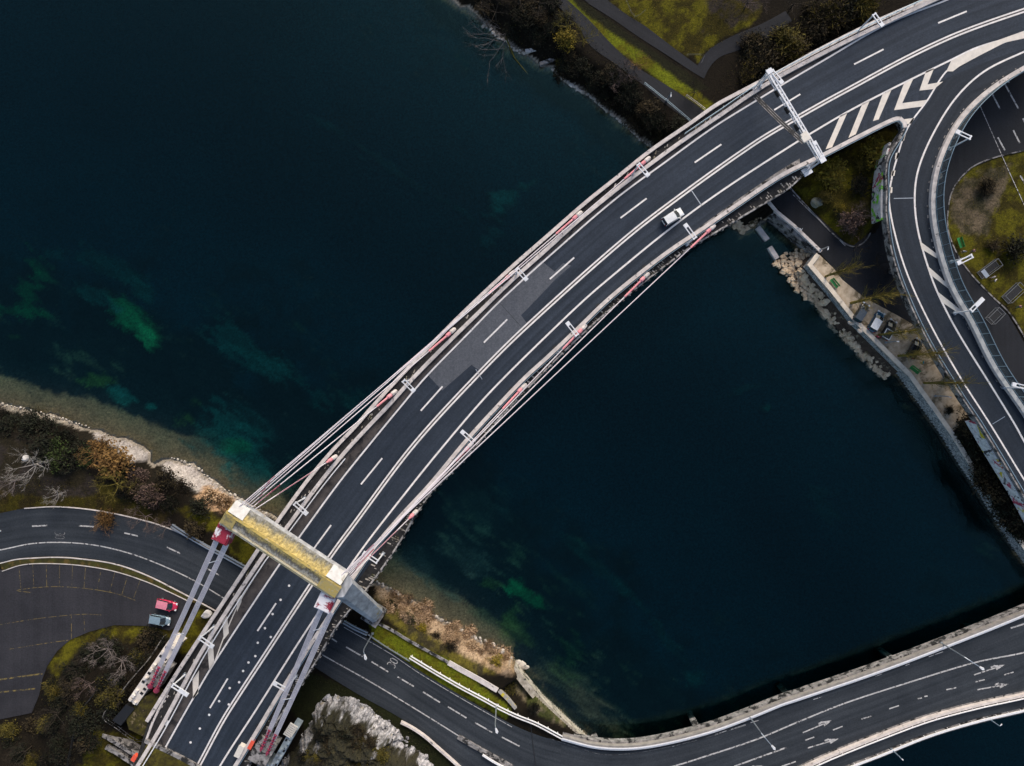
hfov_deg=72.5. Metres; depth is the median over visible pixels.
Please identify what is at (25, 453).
bare tree
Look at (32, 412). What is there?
shrub
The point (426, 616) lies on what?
shrub
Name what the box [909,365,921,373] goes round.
park bench
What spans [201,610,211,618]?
boulder
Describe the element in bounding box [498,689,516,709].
bank wall
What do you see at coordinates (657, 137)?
shrub
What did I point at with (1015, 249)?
shrub
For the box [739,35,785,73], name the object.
shrub
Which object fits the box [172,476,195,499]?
shrub
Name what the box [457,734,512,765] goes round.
median wall
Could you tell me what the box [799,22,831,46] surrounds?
shrub
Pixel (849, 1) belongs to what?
shrub
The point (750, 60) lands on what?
shrub
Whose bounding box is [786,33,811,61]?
shrub
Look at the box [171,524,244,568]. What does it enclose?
guard rail
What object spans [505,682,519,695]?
shrub
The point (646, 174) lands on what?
street lamp
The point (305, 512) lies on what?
street lamp
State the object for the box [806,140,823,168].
street lamp
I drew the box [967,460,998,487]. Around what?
shrub
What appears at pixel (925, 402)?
quay wall
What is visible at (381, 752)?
shrub
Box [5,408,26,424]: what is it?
shrub
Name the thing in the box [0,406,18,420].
shrub
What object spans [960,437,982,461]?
shrub
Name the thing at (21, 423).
shrub
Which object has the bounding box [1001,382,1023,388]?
street lamp
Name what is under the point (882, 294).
poplar tree
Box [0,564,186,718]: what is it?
parking lot
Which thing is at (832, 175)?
shrub
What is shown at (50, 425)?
shrub
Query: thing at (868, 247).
bare tree
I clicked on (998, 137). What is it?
pavement markings
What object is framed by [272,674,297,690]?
street lamp
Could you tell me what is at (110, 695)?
shrub
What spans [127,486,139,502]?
shrub
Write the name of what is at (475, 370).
cable stayed bridge
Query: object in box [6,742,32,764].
shrub
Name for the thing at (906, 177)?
slip road viaduct
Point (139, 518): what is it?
bare tree
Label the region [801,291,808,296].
riprap stone
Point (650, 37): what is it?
path
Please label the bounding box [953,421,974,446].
shrub
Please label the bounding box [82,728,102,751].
shrub
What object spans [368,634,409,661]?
guard rail
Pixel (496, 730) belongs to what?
street lamp
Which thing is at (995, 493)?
shrub
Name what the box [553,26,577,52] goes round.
shrub
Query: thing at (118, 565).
verge kerb
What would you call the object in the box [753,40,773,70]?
shrub
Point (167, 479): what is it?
shrub
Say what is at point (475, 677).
bank wall
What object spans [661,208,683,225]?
car
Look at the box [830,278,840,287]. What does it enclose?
park bench
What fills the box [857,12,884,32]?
street lamp
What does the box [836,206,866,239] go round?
shrub
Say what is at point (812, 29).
shrub
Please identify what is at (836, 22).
shrub
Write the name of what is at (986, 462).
shrub
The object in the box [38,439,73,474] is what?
shrub
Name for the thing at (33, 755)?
shrub
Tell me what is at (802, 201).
path kerb
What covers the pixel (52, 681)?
shrub
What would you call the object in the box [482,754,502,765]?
guard rail
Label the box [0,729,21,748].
shrub
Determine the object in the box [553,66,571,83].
shrub
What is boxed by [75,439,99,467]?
bare tree
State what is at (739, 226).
riprap stone
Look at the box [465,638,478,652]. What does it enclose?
shrub
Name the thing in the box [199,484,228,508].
shrub
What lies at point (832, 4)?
shrub
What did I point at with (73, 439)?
shrub
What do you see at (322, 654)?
road markings
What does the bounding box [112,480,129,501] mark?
shrub
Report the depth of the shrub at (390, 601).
142.25 m
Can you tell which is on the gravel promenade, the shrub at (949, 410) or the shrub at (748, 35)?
the shrub at (949, 410)
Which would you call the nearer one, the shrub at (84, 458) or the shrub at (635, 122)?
the shrub at (84, 458)
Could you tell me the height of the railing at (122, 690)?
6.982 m
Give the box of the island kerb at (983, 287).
[947,150,1023,336]
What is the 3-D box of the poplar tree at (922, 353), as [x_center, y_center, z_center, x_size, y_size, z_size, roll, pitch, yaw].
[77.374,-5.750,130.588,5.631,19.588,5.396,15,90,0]
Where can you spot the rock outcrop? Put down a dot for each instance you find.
(331, 713)
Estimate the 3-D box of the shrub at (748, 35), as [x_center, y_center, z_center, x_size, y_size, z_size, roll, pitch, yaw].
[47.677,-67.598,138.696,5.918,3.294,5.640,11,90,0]
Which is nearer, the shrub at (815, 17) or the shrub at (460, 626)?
the shrub at (815, 17)
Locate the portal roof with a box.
[140,744,189,765]
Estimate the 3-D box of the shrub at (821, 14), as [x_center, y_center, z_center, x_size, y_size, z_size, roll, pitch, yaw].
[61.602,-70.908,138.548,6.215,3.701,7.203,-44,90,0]
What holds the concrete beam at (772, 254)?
in the water
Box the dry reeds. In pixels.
[206,489,513,669]
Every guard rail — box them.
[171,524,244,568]
[342,620,367,635]
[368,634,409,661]
[409,655,562,739]
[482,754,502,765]
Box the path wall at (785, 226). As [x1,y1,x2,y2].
[767,201,821,254]
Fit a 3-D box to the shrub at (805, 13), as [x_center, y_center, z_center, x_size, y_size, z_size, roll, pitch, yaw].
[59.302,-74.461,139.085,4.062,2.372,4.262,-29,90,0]
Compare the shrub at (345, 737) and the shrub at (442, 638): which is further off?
the shrub at (442, 638)
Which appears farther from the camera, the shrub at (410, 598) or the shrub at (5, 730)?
the shrub at (410, 598)
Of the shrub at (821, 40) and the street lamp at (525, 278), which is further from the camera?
the shrub at (821, 40)
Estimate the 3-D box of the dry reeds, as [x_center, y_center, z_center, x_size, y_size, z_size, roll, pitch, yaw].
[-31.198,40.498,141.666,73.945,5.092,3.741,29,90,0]
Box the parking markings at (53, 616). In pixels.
[0,564,139,692]
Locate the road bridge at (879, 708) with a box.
[549,603,1023,765]
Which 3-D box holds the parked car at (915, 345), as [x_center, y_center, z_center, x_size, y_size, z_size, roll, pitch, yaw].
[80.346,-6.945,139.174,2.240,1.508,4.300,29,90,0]
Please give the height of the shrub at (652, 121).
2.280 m
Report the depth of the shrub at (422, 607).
143.30 m
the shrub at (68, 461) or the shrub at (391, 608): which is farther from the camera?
the shrub at (391, 608)
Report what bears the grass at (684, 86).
on the ground at (248, 248)
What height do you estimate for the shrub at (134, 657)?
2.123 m
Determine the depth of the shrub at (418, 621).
141.78 m
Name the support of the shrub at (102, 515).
on the ground at (248, 248)
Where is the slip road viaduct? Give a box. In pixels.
[871,42,1023,521]
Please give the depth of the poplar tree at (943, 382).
130.63 m
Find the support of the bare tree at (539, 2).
on the ground at (248, 248)
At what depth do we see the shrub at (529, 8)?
139.00 m
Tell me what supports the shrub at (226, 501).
on the ground at (248, 248)
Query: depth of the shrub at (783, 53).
137.93 m
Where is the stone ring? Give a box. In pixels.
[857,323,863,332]
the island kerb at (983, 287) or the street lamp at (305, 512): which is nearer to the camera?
the street lamp at (305, 512)
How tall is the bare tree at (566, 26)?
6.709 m
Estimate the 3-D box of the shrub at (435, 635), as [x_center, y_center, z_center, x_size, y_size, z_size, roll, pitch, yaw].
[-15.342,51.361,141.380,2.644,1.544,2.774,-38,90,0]
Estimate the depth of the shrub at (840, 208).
137.66 m
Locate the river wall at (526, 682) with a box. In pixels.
[514,661,584,734]
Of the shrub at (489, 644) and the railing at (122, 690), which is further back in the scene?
the shrub at (489, 644)
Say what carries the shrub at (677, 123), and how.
on the ground at (248, 248)
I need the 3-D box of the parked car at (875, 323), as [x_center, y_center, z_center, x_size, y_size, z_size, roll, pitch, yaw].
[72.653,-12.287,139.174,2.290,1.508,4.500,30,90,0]
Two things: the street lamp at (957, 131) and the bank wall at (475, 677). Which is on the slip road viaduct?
the street lamp at (957, 131)
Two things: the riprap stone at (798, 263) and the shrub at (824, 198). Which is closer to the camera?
the shrub at (824, 198)
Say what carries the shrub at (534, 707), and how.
on the ground at (248, 248)
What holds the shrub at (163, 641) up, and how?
on the ground at (248, 248)
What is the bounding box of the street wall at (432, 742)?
[400,720,460,765]
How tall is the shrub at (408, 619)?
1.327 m
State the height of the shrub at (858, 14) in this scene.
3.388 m
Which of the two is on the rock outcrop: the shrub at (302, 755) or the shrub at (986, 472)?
the shrub at (302, 755)
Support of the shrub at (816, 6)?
on the ground at (248, 248)
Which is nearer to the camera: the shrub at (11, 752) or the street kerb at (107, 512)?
the shrub at (11, 752)
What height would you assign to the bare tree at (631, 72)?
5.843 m
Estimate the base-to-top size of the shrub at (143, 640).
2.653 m
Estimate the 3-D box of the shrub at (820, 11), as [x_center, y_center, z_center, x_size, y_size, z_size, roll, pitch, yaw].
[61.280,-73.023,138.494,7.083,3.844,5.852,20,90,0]
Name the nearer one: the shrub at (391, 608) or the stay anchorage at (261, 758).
the stay anchorage at (261, 758)
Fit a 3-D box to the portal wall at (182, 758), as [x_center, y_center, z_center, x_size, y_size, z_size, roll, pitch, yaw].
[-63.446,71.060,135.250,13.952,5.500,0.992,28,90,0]
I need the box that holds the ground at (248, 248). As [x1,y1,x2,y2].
[0,0,1023,765]
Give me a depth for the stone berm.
142.59 m
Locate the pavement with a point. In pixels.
(1005, 120)
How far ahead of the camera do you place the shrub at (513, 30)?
141.75 m
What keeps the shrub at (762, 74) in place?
on the ground at (248, 248)
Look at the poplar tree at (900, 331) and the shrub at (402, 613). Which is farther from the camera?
the shrub at (402, 613)
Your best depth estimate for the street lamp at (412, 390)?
126.71 m
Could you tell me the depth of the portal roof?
132.58 m
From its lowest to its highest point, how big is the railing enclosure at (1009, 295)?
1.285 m
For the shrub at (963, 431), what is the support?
on the ground at (248, 248)
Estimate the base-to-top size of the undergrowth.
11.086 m
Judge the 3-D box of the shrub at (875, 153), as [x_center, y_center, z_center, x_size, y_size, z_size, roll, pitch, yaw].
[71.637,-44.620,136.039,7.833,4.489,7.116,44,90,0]
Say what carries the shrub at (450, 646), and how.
on the ground at (248, 248)
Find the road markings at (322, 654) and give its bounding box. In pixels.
[0,525,519,745]
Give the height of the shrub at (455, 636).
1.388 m
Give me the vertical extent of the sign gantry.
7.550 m
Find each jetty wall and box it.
[525,48,534,53]
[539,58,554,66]
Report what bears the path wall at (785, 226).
on the ground at (248, 248)
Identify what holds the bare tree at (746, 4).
on the ground at (248, 248)
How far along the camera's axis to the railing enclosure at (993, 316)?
139.90 m
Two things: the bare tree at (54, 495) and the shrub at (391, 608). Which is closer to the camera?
the bare tree at (54, 495)
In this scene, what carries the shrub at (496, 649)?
on the ground at (248, 248)
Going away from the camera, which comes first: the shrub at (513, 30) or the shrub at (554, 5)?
the shrub at (554, 5)
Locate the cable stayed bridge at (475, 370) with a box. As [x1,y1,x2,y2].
[135,0,1023,765]
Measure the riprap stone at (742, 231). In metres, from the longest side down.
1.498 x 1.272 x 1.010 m
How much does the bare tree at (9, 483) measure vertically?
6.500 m
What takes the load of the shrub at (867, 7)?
on the ground at (248, 248)
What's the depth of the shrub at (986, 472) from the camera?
137.38 m
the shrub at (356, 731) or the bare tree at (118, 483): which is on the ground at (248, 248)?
the bare tree at (118, 483)
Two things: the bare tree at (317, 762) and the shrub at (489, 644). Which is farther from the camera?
the shrub at (489, 644)
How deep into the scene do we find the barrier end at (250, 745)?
132.00 m
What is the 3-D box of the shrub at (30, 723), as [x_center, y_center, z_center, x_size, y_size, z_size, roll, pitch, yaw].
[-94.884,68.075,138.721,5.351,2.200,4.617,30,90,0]
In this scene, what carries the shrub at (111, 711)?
on the ground at (248, 248)
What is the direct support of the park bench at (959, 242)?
on the ground at (248, 248)
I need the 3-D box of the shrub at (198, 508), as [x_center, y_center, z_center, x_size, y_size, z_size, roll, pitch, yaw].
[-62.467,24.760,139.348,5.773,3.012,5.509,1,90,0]
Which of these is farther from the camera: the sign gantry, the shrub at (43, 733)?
the shrub at (43, 733)
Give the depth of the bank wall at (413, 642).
139.75 m
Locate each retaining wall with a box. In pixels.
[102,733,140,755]
[105,744,135,765]
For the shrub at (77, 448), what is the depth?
139.35 m
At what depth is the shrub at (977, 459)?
137.55 m
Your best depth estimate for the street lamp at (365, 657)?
133.28 m
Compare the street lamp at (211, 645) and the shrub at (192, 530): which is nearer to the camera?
the street lamp at (211, 645)
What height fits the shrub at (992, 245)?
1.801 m
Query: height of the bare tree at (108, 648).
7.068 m
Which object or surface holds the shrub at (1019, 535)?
on the ground at (248, 248)
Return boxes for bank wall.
[378,622,448,663]
[447,660,498,691]
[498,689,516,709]
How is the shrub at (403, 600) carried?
on the ground at (248, 248)
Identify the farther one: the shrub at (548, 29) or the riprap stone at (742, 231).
the riprap stone at (742, 231)
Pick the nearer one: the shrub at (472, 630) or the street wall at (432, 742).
the street wall at (432, 742)
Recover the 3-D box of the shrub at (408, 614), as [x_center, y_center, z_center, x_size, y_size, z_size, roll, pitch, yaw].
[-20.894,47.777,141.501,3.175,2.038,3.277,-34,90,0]
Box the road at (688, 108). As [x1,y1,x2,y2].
[557,0,703,120]
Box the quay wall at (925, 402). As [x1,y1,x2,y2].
[803,253,1023,562]
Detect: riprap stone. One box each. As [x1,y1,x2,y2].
[736,223,744,230]
[739,227,746,234]
[744,224,750,230]
[749,223,755,228]
[795,261,801,266]
[797,267,804,272]
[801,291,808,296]
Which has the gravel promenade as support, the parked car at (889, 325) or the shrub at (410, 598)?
the parked car at (889, 325)
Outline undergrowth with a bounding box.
[0,0,1022,765]
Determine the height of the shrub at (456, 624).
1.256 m
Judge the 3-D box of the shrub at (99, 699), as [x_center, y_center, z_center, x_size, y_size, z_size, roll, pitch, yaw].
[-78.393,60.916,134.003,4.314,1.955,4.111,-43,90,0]
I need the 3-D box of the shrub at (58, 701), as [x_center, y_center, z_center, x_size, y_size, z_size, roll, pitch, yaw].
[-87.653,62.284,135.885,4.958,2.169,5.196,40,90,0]
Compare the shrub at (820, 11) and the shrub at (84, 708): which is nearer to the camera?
the shrub at (84, 708)
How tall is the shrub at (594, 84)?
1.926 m
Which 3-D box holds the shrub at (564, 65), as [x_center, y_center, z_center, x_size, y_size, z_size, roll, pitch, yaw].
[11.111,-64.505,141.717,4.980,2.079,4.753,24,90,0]
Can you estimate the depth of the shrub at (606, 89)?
140.96 m
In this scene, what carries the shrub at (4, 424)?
on the ground at (248, 248)
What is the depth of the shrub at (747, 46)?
138.29 m
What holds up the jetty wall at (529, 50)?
on the ground at (248, 248)
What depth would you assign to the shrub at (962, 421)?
138.02 m
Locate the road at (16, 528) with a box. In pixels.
[0,507,560,765]
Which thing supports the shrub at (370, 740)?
on the rock outcrop
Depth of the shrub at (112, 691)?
132.43 m
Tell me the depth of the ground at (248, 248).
148.44 m
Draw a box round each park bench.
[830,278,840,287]
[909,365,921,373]
[957,237,965,247]
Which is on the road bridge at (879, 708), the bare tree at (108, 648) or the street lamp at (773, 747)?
the street lamp at (773, 747)
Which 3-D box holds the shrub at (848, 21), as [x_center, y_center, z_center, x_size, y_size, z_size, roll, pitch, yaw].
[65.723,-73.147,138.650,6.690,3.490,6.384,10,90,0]
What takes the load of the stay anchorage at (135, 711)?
on the ground at (248, 248)
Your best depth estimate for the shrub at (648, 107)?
139.33 m
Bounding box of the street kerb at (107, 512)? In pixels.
[24,506,209,548]
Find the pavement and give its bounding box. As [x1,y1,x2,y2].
[771,73,1023,404]
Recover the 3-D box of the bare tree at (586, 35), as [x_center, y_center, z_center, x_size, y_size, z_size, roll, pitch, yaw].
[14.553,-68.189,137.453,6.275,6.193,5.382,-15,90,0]
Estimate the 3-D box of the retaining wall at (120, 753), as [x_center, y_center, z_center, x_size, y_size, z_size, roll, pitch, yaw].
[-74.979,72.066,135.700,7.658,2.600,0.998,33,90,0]
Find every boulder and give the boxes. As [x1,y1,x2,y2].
[22,455,28,461]
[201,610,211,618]
[810,197,822,207]
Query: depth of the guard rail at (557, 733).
139.11 m
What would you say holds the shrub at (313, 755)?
on the rock outcrop
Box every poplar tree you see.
[824,248,868,277]
[850,278,911,310]
[878,320,931,342]
[895,338,960,365]
[923,366,987,392]
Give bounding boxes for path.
[585,0,791,77]
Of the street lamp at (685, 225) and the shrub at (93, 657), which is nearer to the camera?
the street lamp at (685, 225)
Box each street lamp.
[171,672,188,696]
[198,624,214,648]
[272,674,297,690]
[293,496,308,515]
[362,551,384,563]
[363,632,373,659]
[401,379,415,392]
[460,429,472,441]
[495,705,497,733]
[514,267,527,281]
[565,321,578,338]
[631,162,649,176]
[683,223,696,246]
[749,717,775,749]
[758,69,783,87]
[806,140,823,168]
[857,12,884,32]
[940,642,983,669]
[947,129,971,150]
[948,254,973,264]
[952,297,984,314]
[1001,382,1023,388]
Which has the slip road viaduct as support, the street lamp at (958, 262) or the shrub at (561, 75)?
the street lamp at (958, 262)
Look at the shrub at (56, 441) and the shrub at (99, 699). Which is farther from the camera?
the shrub at (56, 441)
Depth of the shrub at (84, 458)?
139.13 m
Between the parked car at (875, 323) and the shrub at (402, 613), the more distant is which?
the shrub at (402, 613)
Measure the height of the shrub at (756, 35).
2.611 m
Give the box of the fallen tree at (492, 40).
[454,5,527,83]
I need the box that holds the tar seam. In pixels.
[530,724,535,765]
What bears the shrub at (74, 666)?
on the ground at (248, 248)
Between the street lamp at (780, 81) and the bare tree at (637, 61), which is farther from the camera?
the bare tree at (637, 61)
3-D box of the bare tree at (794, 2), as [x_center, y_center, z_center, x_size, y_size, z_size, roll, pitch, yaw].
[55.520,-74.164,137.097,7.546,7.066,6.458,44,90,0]
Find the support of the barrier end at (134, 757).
on the cable stayed bridge at (475, 370)
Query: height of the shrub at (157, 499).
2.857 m
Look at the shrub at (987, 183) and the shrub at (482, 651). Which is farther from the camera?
the shrub at (482, 651)
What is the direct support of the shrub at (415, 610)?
on the ground at (248, 248)
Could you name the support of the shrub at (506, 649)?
on the ground at (248, 248)
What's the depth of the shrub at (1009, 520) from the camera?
137.22 m
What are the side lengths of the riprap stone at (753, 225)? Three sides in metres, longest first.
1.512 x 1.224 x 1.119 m
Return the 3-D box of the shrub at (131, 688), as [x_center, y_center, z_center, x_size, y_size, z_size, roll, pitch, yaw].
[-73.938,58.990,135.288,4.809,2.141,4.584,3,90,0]
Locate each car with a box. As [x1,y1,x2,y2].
[148,613,170,626]
[155,598,177,611]
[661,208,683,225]
[853,301,869,322]
[867,310,884,332]
[879,318,897,340]
[906,337,922,358]
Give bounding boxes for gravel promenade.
[808,256,966,429]
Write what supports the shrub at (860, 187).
on the ground at (248, 248)
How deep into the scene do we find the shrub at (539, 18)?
139.36 m
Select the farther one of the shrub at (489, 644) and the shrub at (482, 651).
the shrub at (489, 644)
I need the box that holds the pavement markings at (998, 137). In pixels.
[793,81,1023,243]
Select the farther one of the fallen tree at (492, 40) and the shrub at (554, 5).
the fallen tree at (492, 40)
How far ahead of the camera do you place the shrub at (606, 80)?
139.13 m
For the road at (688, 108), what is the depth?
139.97 m
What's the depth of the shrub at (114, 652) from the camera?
137.20 m
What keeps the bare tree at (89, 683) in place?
on the ground at (248, 248)
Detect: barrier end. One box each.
[131,752,137,761]
[247,739,255,749]
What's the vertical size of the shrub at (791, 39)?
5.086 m
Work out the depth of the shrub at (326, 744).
133.61 m
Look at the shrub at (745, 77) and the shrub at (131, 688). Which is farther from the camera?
the shrub at (745, 77)
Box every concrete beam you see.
[754,226,769,242]
[765,246,778,260]
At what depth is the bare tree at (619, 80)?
137.45 m
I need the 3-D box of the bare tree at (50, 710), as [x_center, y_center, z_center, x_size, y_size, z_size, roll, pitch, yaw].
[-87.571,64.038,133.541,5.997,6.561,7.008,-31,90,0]
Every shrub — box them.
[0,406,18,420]
[0,413,18,436]
[0,719,21,741]
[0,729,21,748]
[1,742,36,765]
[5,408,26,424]
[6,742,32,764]
[14,413,46,441]
[21,405,42,423]
[22,415,44,436]
[22,431,61,463]
[22,713,40,736]
[22,757,35,765]
[25,748,40,765]
[34,714,51,733]
[34,752,53,765]
[36,409,61,435]
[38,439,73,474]
[39,726,51,736]
[40,678,58,696]
[40,680,64,711]
[41,432,70,462]
[43,672,61,691]
[43,713,63,733]
[47,688,68,715]
[53,421,78,445]
[53,444,79,474]
[55,430,76,446]
[56,676,85,705]
[59,649,90,682]
[65,703,98,735]
[66,438,90,463]
[66,704,86,718]
[69,701,88,718]
[69,711,103,740]
[73,732,95,754]
[74,442,97,473]
[78,641,91,657]
[81,640,113,669]
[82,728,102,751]
[86,435,117,461]
[88,677,112,697]
[92,627,115,645]
[92,677,124,710]
[93,439,134,482]
[93,692,112,707]
[95,507,118,528]
[95,638,126,668]
[96,702,120,723]
[97,661,124,690]
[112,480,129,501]
[114,689,128,704]
[120,476,143,495]
[120,479,135,503]
[120,675,139,695]
[122,647,151,671]
[125,649,148,666]
[126,464,149,483]
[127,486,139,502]
[130,482,158,506]
[134,624,161,650]
[135,484,159,508]
[136,624,165,648]
[142,489,164,513]
[151,629,168,647]
[155,465,181,495]
[157,495,180,514]
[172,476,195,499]
[184,517,206,541]
[185,493,212,519]
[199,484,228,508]
[216,494,233,509]
[295,749,307,762]
[302,745,320,764]
[311,727,329,745]
[323,737,331,755]
[335,726,351,741]
[346,722,366,742]
[350,739,363,752]
[362,731,378,749]
[372,746,390,764]
[383,599,398,613]
[385,598,396,610]
[389,589,400,598]
[395,601,404,611]
[396,594,410,607]
[398,609,410,622]
[400,594,414,605]
[401,613,414,624]
[405,610,415,624]
[410,601,422,615]
[412,617,423,627]
[414,621,427,633]
[419,601,432,612]
[419,617,432,630]
[420,610,433,622]
[422,597,434,611]
[425,611,436,621]
[430,629,440,638]
[441,628,455,635]
[441,632,454,642]
[441,640,459,653]
[445,620,455,630]
[447,622,459,631]
[447,631,461,643]
[452,619,462,630]
[460,626,471,640]
[465,624,477,636]
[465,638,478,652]
[474,0,493,15]
[477,647,485,655]
[482,638,496,648]
[487,653,502,667]
[491,644,502,654]
[501,649,512,659]
[502,21,520,42]
[502,644,510,654]
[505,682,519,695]
[515,5,537,28]
[517,0,542,25]
[521,0,540,10]
[521,3,540,22]
[527,701,539,716]
[533,5,549,27]
[541,0,563,18]
[542,20,557,38]
[549,16,569,34]
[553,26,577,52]
[553,53,571,74]
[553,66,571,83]
[554,9,574,31]
[569,57,592,75]
[584,79,600,98]
[590,68,609,89]
[593,84,614,98]
[595,90,618,109]
[599,61,620,84]
[601,65,625,87]
[602,64,629,89]
[618,74,643,93]
[622,113,645,133]
[633,102,646,118]
[639,97,659,116]
[640,103,666,134]
[644,127,662,142]
[648,131,662,146]
[662,115,686,132]
[736,29,766,53]
[736,45,768,80]
[736,64,757,85]
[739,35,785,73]
[742,36,769,68]
[744,30,765,51]
[748,57,778,81]
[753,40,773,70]
[764,35,775,48]
[765,35,793,64]
[767,16,810,64]
[769,24,788,48]
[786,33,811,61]
[798,15,830,46]
[799,0,815,18]
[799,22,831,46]
[803,0,820,18]
[803,0,835,28]
[804,9,841,42]
[807,6,836,26]
[813,155,848,192]
[817,188,835,204]
[819,0,858,35]
[827,8,844,36]
[833,199,845,214]
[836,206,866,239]
[839,1,858,30]
[842,0,867,15]
[844,0,866,26]
[847,172,871,200]
[850,0,884,23]
[858,132,891,170]
[944,404,953,414]
[953,411,973,440]
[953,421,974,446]
[956,407,973,441]
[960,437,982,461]
[966,446,985,464]
[966,462,995,489]
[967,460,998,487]
[969,445,987,463]
[970,467,1000,496]
[975,457,990,467]
[976,173,998,198]
[978,476,1008,504]
[983,238,1001,252]
[985,498,1018,523]
[991,233,1023,267]
[995,507,1023,539]
[996,512,1023,533]
[1000,519,1023,544]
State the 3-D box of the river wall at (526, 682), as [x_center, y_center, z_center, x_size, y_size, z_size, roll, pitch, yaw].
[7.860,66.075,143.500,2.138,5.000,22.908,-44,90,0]
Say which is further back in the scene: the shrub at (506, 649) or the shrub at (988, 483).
the shrub at (506, 649)
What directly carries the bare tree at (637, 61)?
on the ground at (248, 248)
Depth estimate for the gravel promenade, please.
139.93 m
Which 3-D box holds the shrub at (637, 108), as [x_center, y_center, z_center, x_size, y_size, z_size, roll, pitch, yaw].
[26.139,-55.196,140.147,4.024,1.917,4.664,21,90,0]
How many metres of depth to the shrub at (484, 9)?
141.62 m
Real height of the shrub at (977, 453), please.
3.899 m
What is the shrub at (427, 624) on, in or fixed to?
on the ground at (248, 248)
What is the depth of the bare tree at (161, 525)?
136.88 m
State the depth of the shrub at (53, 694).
136.89 m
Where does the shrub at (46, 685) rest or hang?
on the ground at (248, 248)
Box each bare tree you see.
[0,469,21,496]
[1,449,50,485]
[32,707,65,737]
[40,486,67,509]
[54,656,82,687]
[70,673,96,702]
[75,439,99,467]
[81,634,116,667]
[89,466,136,501]
[90,511,113,536]
[100,652,134,685]
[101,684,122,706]
[123,507,158,536]
[151,519,171,537]
[304,756,325,765]
[473,0,509,25]
[529,0,562,15]
[552,6,575,35]
[572,23,602,44]
[608,70,626,91]
[617,58,640,81]
[627,49,646,68]
[684,79,707,100]
[742,0,769,11]
[784,0,815,22]
[849,229,872,253]
[852,201,872,220]
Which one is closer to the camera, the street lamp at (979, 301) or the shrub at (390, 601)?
the street lamp at (979, 301)
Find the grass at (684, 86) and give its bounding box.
[0,0,1023,706]
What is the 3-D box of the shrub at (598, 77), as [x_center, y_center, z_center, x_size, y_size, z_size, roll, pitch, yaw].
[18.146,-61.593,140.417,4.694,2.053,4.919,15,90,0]
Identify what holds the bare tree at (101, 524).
on the ground at (248, 248)
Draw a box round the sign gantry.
[752,68,826,176]
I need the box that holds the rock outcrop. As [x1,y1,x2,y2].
[280,694,433,765]
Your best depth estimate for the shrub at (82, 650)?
138.53 m
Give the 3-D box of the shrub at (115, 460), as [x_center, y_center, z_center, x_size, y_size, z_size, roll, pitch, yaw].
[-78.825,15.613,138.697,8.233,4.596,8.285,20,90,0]
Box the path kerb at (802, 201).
[790,188,870,246]
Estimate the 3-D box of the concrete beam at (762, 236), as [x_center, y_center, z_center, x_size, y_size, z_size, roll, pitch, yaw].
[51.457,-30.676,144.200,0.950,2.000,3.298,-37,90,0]
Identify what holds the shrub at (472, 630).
on the ground at (248, 248)
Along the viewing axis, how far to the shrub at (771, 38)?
138.76 m
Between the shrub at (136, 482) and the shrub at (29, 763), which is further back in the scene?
the shrub at (136, 482)
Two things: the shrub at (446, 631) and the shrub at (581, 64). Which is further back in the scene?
the shrub at (446, 631)
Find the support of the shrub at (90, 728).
on the ground at (248, 248)
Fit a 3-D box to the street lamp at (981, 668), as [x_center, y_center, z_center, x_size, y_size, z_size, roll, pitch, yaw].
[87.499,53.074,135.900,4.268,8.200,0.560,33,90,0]
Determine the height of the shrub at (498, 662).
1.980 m
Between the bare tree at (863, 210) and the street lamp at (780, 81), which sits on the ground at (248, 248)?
the bare tree at (863, 210)
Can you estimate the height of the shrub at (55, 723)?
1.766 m
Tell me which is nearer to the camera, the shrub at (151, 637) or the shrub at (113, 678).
the shrub at (113, 678)
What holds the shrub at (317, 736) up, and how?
on the rock outcrop
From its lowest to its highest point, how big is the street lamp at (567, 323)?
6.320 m
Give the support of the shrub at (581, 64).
on the ground at (248, 248)
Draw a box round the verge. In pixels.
[0,558,206,607]
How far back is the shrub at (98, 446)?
140.55 m
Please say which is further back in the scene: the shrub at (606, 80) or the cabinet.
the shrub at (606, 80)
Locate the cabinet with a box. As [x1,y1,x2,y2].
[234,742,245,758]
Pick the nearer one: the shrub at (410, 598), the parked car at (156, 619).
the parked car at (156, 619)
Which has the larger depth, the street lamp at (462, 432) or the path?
the path
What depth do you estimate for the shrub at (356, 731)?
134.05 m
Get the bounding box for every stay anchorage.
[112,633,186,741]
[248,718,302,765]
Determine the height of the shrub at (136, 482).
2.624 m
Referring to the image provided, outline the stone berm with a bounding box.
[788,255,897,378]
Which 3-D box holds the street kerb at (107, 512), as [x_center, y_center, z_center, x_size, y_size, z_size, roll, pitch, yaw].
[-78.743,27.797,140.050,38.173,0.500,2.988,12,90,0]
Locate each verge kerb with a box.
[0,557,215,610]
[3,563,186,600]
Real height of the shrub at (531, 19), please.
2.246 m
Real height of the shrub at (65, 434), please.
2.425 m
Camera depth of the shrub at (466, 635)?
143.36 m
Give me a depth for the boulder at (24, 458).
139.48 m
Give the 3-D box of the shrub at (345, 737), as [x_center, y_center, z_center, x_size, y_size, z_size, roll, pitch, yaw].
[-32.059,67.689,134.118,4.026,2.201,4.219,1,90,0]
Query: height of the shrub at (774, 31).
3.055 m
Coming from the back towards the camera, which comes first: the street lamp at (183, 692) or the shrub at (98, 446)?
the shrub at (98, 446)
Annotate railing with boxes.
[102,634,166,741]
[644,82,690,120]
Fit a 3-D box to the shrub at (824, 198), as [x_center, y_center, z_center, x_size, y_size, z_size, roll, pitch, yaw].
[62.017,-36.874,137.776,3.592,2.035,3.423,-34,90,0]
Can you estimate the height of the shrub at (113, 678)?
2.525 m
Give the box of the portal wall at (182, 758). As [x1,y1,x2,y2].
[144,739,200,765]
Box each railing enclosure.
[977,259,1002,278]
[985,307,1005,324]
[1001,282,1023,303]

